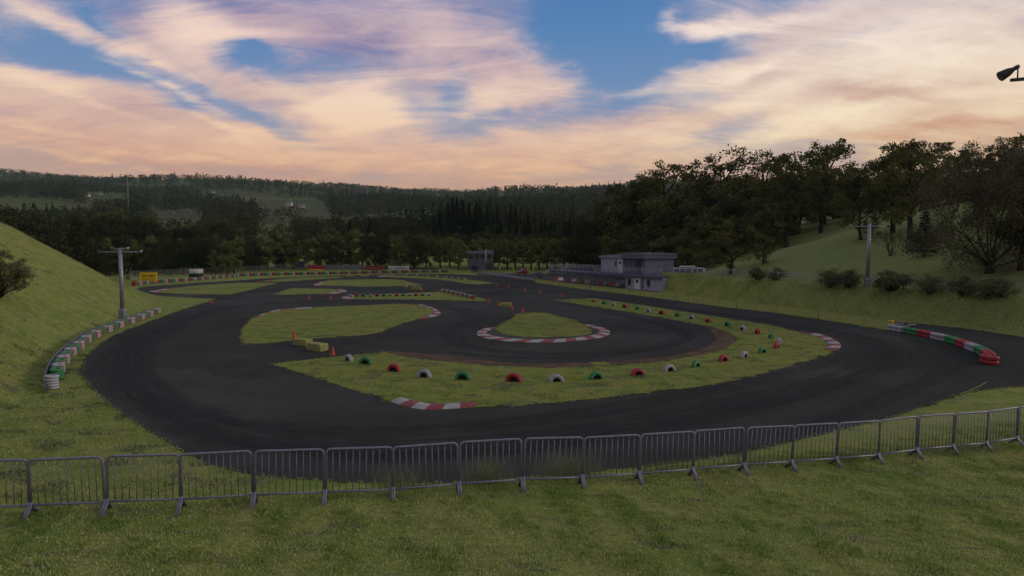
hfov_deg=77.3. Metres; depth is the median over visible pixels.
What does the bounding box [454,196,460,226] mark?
conifer tree
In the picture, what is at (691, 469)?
crowd barrier
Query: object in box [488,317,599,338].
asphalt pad
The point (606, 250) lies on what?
broadleaf tree
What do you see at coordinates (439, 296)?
grass island
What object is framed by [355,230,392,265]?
broadleaf tree
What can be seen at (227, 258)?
broadleaf tree
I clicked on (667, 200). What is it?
broadleaf tree
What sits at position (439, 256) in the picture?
broadleaf tree
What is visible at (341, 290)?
kerb
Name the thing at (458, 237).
broadleaf tree
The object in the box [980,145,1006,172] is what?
broadleaf tree
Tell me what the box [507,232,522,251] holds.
broadleaf tree
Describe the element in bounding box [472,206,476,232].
conifer tree
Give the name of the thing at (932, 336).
tyre stack
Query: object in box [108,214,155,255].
broadleaf tree
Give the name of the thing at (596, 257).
broadleaf tree
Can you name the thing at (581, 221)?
broadleaf tree
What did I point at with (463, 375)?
half buried tyre
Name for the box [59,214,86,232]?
broadleaf tree
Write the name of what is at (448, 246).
broadleaf tree
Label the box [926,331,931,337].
tyre stack
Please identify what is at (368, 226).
conifer tree
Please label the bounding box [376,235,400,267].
broadleaf tree
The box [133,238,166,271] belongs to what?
broadleaf tree
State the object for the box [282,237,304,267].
broadleaf tree
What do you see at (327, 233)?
broadleaf tree
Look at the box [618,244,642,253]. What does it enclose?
broadleaf tree
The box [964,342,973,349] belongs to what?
tyre stack
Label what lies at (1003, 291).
bush
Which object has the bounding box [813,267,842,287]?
bush
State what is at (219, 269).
fence
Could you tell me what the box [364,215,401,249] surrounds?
broadleaf tree
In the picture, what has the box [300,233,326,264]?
broadleaf tree
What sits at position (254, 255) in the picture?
broadleaf tree
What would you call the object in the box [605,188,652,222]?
broadleaf tree
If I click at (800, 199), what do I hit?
broadleaf tree
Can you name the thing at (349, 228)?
conifer tree
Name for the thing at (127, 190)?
antenna mast
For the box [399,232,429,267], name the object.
broadleaf tree
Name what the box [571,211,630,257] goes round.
broadleaf tree
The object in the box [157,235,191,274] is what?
broadleaf tree
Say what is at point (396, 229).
broadleaf tree
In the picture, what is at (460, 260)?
broadleaf tree
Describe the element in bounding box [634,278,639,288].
door
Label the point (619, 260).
door
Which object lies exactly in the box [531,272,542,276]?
parked car
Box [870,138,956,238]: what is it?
broadleaf tree
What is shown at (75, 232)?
broadleaf tree
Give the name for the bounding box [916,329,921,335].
tyre stack
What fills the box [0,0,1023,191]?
sky
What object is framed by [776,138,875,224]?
broadleaf tree
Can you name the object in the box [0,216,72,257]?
broadleaf tree
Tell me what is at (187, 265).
broadleaf tree
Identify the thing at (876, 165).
broadleaf tree
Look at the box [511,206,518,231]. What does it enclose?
conifer tree
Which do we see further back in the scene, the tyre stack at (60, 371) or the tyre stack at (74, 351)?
the tyre stack at (74, 351)
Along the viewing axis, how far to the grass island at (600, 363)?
30.97 m
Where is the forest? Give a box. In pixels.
[0,168,772,240]
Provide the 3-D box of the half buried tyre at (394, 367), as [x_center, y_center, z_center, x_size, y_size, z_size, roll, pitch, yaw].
[-5.357,3.768,29.053,0.688,0.688,0.210,33,19,20]
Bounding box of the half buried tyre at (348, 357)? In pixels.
[344,354,352,361]
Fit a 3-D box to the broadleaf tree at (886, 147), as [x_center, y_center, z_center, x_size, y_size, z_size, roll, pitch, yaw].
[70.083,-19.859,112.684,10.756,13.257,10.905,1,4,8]
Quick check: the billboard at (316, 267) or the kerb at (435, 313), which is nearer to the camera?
the kerb at (435, 313)
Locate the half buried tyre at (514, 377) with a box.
[505,373,521,381]
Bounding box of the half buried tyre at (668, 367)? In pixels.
[662,364,675,371]
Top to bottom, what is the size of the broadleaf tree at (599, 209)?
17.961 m
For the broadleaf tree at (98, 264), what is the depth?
108.27 m
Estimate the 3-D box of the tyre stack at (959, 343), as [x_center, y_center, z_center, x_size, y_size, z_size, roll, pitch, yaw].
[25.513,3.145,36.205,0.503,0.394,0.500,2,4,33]
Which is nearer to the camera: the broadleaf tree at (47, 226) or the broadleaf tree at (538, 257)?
the broadleaf tree at (47, 226)
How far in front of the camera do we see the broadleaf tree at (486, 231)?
195.16 m
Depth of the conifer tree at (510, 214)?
249.99 m
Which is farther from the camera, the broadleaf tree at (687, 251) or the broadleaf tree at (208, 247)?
the broadleaf tree at (208, 247)
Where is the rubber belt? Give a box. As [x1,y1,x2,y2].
[45,309,148,393]
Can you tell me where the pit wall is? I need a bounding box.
[477,272,534,281]
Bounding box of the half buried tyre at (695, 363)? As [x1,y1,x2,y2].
[691,360,700,367]
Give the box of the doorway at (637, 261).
[635,259,640,273]
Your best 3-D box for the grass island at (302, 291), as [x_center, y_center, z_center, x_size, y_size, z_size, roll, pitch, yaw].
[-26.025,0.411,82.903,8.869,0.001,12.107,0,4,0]
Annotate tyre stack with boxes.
[43,374,59,389]
[49,368,63,377]
[51,363,64,371]
[54,359,66,367]
[57,355,68,363]
[64,348,75,355]
[887,324,892,330]
[892,325,899,331]
[897,326,904,332]
[902,327,909,332]
[907,328,913,333]
[911,328,917,334]
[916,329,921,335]
[921,330,926,336]
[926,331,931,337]
[930,332,936,338]
[934,333,940,339]
[939,334,945,341]
[944,335,950,342]
[948,336,957,343]
[951,337,961,344]
[957,340,967,346]
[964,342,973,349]
[970,344,980,351]
[973,345,983,353]
[979,354,991,363]
[984,355,999,364]
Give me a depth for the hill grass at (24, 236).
51.58 m
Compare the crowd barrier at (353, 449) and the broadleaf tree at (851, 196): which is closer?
the crowd barrier at (353, 449)
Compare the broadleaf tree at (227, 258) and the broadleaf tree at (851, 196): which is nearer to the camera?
the broadleaf tree at (851, 196)
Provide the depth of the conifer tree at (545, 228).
219.59 m
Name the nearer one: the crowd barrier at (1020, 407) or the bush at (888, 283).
the crowd barrier at (1020, 407)
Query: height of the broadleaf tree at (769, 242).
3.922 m
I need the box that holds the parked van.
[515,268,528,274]
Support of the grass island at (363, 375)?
on the race track
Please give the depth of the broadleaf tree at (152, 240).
140.20 m
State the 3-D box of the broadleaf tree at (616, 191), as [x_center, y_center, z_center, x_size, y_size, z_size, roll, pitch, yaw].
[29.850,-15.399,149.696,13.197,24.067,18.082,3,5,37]
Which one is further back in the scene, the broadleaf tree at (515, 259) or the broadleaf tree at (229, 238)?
the broadleaf tree at (229, 238)
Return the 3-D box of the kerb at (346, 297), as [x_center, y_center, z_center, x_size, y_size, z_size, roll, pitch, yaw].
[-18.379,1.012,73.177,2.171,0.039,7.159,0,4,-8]
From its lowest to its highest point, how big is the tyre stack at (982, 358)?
0.414 m
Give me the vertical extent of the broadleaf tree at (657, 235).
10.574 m
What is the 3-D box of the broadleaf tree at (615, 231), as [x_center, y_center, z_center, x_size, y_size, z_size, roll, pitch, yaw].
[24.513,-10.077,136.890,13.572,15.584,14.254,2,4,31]
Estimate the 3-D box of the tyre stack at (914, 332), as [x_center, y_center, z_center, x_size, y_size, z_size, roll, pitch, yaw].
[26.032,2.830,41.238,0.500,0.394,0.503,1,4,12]
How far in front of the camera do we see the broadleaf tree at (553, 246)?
153.11 m
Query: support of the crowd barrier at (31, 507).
on the ground at (808, 252)
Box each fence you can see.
[129,262,307,279]
[481,270,536,279]
[536,279,890,328]
[542,270,627,288]
[668,266,1023,295]
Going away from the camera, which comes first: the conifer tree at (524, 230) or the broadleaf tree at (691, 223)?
the broadleaf tree at (691, 223)
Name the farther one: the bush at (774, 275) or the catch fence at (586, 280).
the catch fence at (586, 280)
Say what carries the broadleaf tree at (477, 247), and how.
on the ground at (808, 252)
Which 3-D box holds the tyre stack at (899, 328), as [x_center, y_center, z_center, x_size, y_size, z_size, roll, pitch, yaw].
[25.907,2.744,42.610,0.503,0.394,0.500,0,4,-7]
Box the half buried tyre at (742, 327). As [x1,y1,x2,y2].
[739,325,746,330]
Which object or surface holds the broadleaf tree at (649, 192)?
on the ground at (808, 252)
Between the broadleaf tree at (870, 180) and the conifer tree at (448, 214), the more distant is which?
the conifer tree at (448, 214)
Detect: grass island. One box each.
[159,283,276,293]
[241,304,433,343]
[260,277,340,281]
[273,288,338,294]
[274,298,832,406]
[319,279,420,286]
[351,291,486,300]
[386,275,490,284]
[495,312,591,336]
[589,361,610,365]
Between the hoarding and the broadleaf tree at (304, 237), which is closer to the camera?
the hoarding
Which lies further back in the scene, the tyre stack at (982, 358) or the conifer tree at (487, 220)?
the conifer tree at (487, 220)
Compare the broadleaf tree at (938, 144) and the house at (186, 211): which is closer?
the broadleaf tree at (938, 144)
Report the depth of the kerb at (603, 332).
39.81 m
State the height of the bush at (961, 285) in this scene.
1.871 m
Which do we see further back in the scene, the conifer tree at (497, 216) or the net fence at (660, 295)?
the conifer tree at (497, 216)
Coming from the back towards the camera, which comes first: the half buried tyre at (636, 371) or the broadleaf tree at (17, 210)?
the broadleaf tree at (17, 210)
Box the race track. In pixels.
[81,274,1023,482]
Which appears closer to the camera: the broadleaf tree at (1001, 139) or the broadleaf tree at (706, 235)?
the broadleaf tree at (1001, 139)
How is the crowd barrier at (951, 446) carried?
on the ground at (808, 252)
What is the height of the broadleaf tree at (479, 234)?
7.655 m
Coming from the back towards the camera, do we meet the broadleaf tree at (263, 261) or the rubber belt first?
the broadleaf tree at (263, 261)
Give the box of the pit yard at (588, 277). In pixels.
[510,273,653,291]
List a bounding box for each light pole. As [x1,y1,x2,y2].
[97,247,142,318]
[479,249,492,271]
[849,223,889,286]
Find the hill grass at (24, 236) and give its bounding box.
[0,222,147,395]
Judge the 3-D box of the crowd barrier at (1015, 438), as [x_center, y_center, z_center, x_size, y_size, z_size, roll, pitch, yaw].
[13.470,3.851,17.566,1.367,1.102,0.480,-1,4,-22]
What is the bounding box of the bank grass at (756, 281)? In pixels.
[661,272,1023,332]
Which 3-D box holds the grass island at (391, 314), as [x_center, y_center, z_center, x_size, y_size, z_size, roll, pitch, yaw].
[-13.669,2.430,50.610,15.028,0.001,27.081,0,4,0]
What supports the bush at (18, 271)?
on the ground at (808, 252)
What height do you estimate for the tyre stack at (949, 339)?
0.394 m
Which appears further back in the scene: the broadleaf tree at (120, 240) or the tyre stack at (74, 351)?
the broadleaf tree at (120, 240)
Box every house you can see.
[181,210,191,212]
[285,200,292,205]
[298,203,304,207]
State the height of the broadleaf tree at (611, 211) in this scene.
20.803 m
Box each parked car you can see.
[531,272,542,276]
[547,269,562,274]
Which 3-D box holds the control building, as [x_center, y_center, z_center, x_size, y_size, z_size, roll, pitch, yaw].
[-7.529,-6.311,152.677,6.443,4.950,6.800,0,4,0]
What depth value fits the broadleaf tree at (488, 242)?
155.24 m
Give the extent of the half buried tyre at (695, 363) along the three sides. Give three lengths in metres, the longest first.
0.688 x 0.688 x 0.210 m
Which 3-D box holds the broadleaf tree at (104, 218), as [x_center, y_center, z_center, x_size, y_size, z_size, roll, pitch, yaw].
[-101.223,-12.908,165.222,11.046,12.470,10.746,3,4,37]
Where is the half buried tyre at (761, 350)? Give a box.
[758,347,766,353]
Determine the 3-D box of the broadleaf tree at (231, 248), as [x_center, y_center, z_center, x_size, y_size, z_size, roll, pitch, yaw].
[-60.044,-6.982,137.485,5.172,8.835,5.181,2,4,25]
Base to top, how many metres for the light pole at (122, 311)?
5.681 m
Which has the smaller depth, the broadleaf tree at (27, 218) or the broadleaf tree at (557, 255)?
the broadleaf tree at (27, 218)
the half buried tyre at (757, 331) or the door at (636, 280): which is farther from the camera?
the door at (636, 280)
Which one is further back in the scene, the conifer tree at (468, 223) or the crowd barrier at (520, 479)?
the conifer tree at (468, 223)
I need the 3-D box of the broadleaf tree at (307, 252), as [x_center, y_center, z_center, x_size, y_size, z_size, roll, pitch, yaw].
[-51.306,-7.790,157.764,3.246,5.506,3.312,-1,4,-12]
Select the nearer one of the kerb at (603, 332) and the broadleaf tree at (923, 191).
the kerb at (603, 332)
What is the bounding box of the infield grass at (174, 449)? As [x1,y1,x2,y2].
[0,288,1023,503]
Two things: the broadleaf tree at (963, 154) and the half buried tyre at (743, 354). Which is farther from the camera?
the broadleaf tree at (963, 154)
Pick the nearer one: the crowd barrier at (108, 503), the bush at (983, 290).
the crowd barrier at (108, 503)
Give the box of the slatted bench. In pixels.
[894,321,903,325]
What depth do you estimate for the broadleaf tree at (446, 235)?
188.07 m
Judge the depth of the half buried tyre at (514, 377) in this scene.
26.72 m
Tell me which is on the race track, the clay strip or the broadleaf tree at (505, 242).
the clay strip
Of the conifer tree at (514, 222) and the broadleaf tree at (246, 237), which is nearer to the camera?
the broadleaf tree at (246, 237)
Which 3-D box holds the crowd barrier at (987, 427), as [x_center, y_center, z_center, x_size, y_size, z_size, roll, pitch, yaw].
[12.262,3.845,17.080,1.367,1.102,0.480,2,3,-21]
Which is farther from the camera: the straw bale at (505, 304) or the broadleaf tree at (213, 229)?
the broadleaf tree at (213, 229)
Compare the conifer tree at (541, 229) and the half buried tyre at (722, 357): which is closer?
the half buried tyre at (722, 357)
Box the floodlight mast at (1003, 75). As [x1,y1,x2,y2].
[996,64,1023,81]
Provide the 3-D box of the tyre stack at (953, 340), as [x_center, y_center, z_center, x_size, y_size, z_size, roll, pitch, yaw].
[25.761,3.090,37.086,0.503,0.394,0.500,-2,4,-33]
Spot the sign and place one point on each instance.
(301, 264)
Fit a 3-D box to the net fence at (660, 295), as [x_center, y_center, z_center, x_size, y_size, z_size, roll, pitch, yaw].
[15.323,0.699,74.108,1.121,0.760,64.132,-1,4,-20]
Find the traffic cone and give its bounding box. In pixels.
[329,346,335,355]
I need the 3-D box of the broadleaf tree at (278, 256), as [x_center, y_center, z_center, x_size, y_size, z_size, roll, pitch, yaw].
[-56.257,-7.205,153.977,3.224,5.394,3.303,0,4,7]
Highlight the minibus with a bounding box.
[674,266,705,272]
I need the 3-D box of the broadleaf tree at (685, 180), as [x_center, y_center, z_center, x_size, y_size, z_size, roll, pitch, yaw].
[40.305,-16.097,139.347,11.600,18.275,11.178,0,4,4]
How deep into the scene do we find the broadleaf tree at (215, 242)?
141.76 m
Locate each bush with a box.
[0,249,37,297]
[747,266,766,279]
[765,266,788,280]
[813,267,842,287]
[833,269,864,288]
[870,268,919,291]
[911,272,950,294]
[944,274,986,297]
[967,276,1008,297]
[982,275,1023,297]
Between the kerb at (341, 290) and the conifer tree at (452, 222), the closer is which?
the kerb at (341, 290)
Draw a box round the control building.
[467,251,493,269]
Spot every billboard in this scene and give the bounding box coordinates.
[140,272,156,283]
[188,269,203,276]
[307,265,324,269]
[365,266,382,269]
[388,266,408,269]
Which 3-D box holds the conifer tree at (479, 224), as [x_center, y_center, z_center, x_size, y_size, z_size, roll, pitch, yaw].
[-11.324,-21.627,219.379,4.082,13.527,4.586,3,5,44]
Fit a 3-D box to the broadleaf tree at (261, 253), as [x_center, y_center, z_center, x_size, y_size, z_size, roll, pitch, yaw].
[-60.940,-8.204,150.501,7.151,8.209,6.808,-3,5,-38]
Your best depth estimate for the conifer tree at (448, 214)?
234.47 m
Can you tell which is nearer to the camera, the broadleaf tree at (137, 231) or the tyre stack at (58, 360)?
the tyre stack at (58, 360)
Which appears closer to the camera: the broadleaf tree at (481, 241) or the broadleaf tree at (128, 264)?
the broadleaf tree at (128, 264)
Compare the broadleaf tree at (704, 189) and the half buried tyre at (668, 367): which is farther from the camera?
the broadleaf tree at (704, 189)
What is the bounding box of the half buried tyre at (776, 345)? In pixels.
[773,342,779,348]
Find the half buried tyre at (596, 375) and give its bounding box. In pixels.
[588,371,603,379]
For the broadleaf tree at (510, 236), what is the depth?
192.94 m
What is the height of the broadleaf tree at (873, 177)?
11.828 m
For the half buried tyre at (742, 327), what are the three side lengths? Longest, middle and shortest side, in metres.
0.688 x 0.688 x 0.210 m
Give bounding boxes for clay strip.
[386,324,735,367]
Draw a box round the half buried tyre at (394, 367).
[387,363,400,371]
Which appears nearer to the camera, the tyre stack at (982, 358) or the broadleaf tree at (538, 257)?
the tyre stack at (982, 358)
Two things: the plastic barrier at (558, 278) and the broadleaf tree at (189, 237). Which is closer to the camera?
the plastic barrier at (558, 278)
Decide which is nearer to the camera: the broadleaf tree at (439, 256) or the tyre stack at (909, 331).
the tyre stack at (909, 331)
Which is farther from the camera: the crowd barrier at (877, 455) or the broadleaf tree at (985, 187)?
the broadleaf tree at (985, 187)
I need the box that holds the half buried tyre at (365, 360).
[359,357,372,364]
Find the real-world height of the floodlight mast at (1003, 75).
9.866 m
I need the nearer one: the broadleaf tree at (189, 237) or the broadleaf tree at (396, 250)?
the broadleaf tree at (396, 250)
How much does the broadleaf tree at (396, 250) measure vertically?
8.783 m
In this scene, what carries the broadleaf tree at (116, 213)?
on the ground at (808, 252)
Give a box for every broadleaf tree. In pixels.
[0,203,26,218]
[0,208,54,222]
[0,209,46,234]
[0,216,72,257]
[2,213,66,252]
[38,214,70,248]
[40,216,90,265]
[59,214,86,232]
[59,222,96,267]
[66,238,108,270]
[77,203,132,237]
[86,247,113,275]
[93,234,118,272]
[96,215,141,244]
[97,238,125,274]
[103,235,135,272]
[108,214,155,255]
[109,217,165,243]
[111,233,144,272]
[119,239,148,275]
[121,210,168,230]
[123,241,150,271]
[130,220,173,258]
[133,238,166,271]
[146,235,174,272]
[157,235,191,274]
[158,239,198,273]
[167,227,192,242]
[175,227,196,245]
[183,214,239,243]
[184,235,217,271]
[196,226,228,250]
[198,237,232,272]
[199,234,226,270]
[206,250,223,274]
[209,221,249,245]
[210,224,243,239]
[217,235,246,273]
[221,255,233,274]
[222,232,243,257]
[227,240,255,270]
[231,232,255,256]
[240,236,271,268]
[242,239,262,269]
[253,234,283,268]
[259,223,294,247]
[265,233,303,267]
[273,248,282,267]
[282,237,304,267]
[291,231,313,255]
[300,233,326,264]
[301,249,308,263]
[317,238,344,264]
[322,226,344,248]
[327,233,353,264]
[348,228,379,265]
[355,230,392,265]
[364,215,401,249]
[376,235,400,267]
[386,220,414,248]
[388,234,410,266]
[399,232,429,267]
[403,221,433,251]
[415,233,439,267]
[430,238,450,267]
[434,231,457,254]
[440,236,457,266]
[447,239,468,268]
[450,233,467,252]
[462,231,486,250]
[464,239,481,260]
[470,229,490,247]
[474,237,490,250]
[483,230,495,248]
[484,239,501,257]
[488,233,509,252]
[489,238,507,268]
[496,238,518,269]
[498,231,518,248]
[506,238,524,267]
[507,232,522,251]
[513,238,533,267]
[519,232,535,253]
[522,238,540,267]
[529,238,548,269]
[535,230,565,251]
[537,237,557,268]
[545,238,563,268]
[556,237,573,267]
[558,236,594,268]
[561,240,581,268]
[569,246,583,267]
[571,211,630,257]
[571,215,596,266]
[576,233,614,268]
[585,191,680,232]
[585,196,620,237]
[588,232,628,264]
[598,235,626,277]
[601,169,668,205]
[601,206,646,248]
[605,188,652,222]
[607,200,690,250]
[608,233,649,253]
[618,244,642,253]
[629,159,700,198]
[631,171,671,214]
[631,225,680,252]
[633,180,694,234]
[634,197,684,251]
[640,241,663,252]
[643,201,707,246]
[653,230,689,266]
[657,180,709,209]
[667,181,725,233]
[674,237,709,265]
[676,173,706,204]
[678,197,735,260]
[679,143,758,207]
[686,241,714,267]
[687,175,748,249]
[692,194,748,253]
[692,250,714,270]
[702,211,740,254]
[706,215,766,274]
[707,193,775,249]
[710,175,761,242]
[724,212,752,251]
[725,148,799,200]
[731,174,792,229]
[737,178,819,235]
[747,156,823,247]
[753,234,775,263]
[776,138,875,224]
[793,173,817,223]
[798,139,855,232]
[805,174,843,220]
[825,176,872,218]
[829,186,889,239]
[840,170,868,217]
[844,176,873,213]
[860,147,924,233]
[861,155,898,213]
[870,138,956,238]
[873,140,946,197]
[897,138,1023,273]
[899,172,940,211]
[913,140,970,183]
[941,192,958,205]
[945,154,973,189]
[948,140,996,172]
[976,148,1006,173]
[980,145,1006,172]
[988,132,1023,270]
[989,136,1023,168]
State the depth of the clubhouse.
89.59 m
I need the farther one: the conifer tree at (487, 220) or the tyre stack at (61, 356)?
the conifer tree at (487, 220)
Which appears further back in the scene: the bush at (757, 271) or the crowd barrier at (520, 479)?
the bush at (757, 271)
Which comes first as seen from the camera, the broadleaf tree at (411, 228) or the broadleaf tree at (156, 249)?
the broadleaf tree at (156, 249)
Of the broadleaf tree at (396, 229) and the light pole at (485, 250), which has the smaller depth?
the light pole at (485, 250)
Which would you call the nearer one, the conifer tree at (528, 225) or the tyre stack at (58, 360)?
the tyre stack at (58, 360)
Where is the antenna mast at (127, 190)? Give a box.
[127,173,128,209]
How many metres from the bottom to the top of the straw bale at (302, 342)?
0.428 m
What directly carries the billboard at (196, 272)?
on the ground at (808, 252)
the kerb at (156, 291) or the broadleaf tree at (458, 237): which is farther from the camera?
the broadleaf tree at (458, 237)
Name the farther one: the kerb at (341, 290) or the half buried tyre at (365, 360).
the kerb at (341, 290)
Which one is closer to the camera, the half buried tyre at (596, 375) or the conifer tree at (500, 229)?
the half buried tyre at (596, 375)
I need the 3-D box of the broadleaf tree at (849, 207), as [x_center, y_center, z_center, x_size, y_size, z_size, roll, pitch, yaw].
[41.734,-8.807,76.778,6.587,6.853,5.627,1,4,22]
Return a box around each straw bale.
[293,338,312,346]
[307,342,328,351]
[500,302,511,306]
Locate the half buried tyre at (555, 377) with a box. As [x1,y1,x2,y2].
[548,374,563,381]
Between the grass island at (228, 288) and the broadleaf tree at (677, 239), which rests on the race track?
the grass island at (228, 288)
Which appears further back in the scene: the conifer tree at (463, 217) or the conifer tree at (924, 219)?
the conifer tree at (463, 217)
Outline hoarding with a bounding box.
[325,265,362,269]
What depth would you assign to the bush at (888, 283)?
52.22 m
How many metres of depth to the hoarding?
150.96 m
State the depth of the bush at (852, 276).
56.45 m
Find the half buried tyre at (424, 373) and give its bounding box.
[417,369,431,377]
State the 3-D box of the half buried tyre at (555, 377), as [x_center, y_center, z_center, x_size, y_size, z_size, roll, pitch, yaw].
[1.842,3.940,26.794,0.688,0.688,0.210,-35,10,-10]
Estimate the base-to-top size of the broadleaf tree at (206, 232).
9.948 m
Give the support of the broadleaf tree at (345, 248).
on the ground at (808, 252)
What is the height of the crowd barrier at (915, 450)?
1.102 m
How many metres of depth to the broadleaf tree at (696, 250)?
111.38 m
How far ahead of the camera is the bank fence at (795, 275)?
64.96 m
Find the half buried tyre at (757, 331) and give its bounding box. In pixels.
[754,328,760,333]
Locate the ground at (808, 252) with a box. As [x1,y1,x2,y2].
[0,172,1023,575]
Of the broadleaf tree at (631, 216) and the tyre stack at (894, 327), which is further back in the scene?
the broadleaf tree at (631, 216)
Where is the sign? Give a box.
[298,261,304,266]
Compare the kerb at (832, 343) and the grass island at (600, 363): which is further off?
the kerb at (832, 343)
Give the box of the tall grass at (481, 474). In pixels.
[364,439,1016,490]
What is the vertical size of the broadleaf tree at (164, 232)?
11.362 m
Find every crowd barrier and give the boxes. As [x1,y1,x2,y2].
[0,459,35,520]
[25,456,109,519]
[101,453,183,515]
[177,450,255,513]
[251,448,324,509]
[324,446,395,504]
[392,442,459,500]
[459,438,524,495]
[520,436,584,492]
[580,434,642,488]
[636,431,698,485]
[690,427,749,480]
[740,425,797,474]
[787,422,842,472]
[828,420,885,468]
[874,416,924,465]
[912,413,960,459]
[949,411,994,455]
[984,407,1023,451]
[1011,406,1023,444]
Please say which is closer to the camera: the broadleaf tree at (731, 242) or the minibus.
the broadleaf tree at (731, 242)
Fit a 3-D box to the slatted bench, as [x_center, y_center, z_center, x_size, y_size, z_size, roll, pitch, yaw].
[26.897,2.556,44.460,0.620,0.540,0.100,1,4,14]
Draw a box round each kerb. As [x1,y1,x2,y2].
[150,288,172,292]
[254,307,311,317]
[320,289,345,293]
[341,295,360,298]
[390,397,477,409]
[409,304,440,318]
[477,324,609,342]
[801,333,840,349]
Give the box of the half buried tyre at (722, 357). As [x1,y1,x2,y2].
[718,354,728,361]
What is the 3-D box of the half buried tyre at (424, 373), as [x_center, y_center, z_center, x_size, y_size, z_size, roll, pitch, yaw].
[-3.792,3.849,27.704,0.688,0.688,0.210,-41,-16,21]
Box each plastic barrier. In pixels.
[553,277,562,280]
[579,280,589,283]
[608,282,619,285]
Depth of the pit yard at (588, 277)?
117.66 m
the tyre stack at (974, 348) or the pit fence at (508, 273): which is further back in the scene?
the pit fence at (508, 273)
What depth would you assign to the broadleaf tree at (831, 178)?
106.20 m
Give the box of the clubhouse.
[550,252,677,291]
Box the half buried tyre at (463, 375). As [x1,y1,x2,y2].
[455,371,470,379]
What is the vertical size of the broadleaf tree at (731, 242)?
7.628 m
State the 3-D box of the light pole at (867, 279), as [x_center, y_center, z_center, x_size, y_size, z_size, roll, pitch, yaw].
[30.916,-2.814,55.533,3.411,5.550,0.420,0,4,6]
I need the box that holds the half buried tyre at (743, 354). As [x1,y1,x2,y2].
[740,351,747,357]
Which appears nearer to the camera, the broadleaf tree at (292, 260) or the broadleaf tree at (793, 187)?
the broadleaf tree at (793, 187)
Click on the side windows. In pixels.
(677, 270)
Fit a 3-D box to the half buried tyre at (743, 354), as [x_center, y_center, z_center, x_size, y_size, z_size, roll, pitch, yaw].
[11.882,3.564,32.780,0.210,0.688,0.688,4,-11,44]
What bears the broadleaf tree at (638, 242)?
on the ground at (808, 252)
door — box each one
[618,259,621,272]
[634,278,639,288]
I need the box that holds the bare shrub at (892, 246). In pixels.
[872,227,902,255]
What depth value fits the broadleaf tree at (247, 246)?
146.09 m
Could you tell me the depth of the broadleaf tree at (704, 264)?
103.27 m
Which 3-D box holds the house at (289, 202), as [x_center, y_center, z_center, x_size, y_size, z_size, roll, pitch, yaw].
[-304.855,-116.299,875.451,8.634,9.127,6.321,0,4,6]
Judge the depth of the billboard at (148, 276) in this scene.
99.05 m
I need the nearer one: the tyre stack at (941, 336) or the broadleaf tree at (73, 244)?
the tyre stack at (941, 336)
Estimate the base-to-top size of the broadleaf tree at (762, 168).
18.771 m
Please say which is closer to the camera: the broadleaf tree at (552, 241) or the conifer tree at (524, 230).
the broadleaf tree at (552, 241)
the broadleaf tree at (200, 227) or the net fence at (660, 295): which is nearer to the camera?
the net fence at (660, 295)
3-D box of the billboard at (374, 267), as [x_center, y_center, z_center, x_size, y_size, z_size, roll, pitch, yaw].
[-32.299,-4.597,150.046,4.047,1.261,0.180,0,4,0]
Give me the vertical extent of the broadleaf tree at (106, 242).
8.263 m
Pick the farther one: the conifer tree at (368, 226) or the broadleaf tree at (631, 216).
the conifer tree at (368, 226)
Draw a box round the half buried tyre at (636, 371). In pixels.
[630,368,644,375]
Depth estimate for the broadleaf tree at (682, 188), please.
134.45 m
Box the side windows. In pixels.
[674,269,702,272]
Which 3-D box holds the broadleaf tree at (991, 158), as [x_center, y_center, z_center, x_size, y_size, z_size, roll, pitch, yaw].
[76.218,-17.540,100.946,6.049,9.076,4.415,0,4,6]
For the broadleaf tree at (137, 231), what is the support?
on the ground at (808, 252)
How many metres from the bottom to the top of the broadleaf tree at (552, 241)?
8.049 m
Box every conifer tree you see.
[343,219,358,264]
[367,217,373,244]
[431,222,435,235]
[445,206,449,225]
[446,197,457,233]
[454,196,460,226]
[459,200,465,230]
[465,202,472,236]
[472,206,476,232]
[477,205,482,232]
[484,208,489,225]
[494,205,499,228]
[498,221,502,233]
[509,203,512,222]
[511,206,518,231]
[514,224,518,234]
[522,222,525,241]
[525,212,531,242]
[539,222,543,236]
[543,217,546,234]
[912,211,938,256]
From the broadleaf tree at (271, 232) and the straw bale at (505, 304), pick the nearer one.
the straw bale at (505, 304)
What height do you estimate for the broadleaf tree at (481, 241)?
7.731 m
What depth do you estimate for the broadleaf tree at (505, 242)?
151.14 m
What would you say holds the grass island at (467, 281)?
on the race track
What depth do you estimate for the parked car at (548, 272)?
132.87 m
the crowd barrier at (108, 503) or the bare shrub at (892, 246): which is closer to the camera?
the crowd barrier at (108, 503)
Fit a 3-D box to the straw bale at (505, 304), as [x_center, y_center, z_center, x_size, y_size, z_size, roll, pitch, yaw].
[-0.576,1.594,60.978,1.127,0.423,0.579,1,4,8]
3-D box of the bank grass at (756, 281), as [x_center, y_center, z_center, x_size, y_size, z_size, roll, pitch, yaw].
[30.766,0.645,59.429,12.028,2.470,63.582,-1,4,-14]
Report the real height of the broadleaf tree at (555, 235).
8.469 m

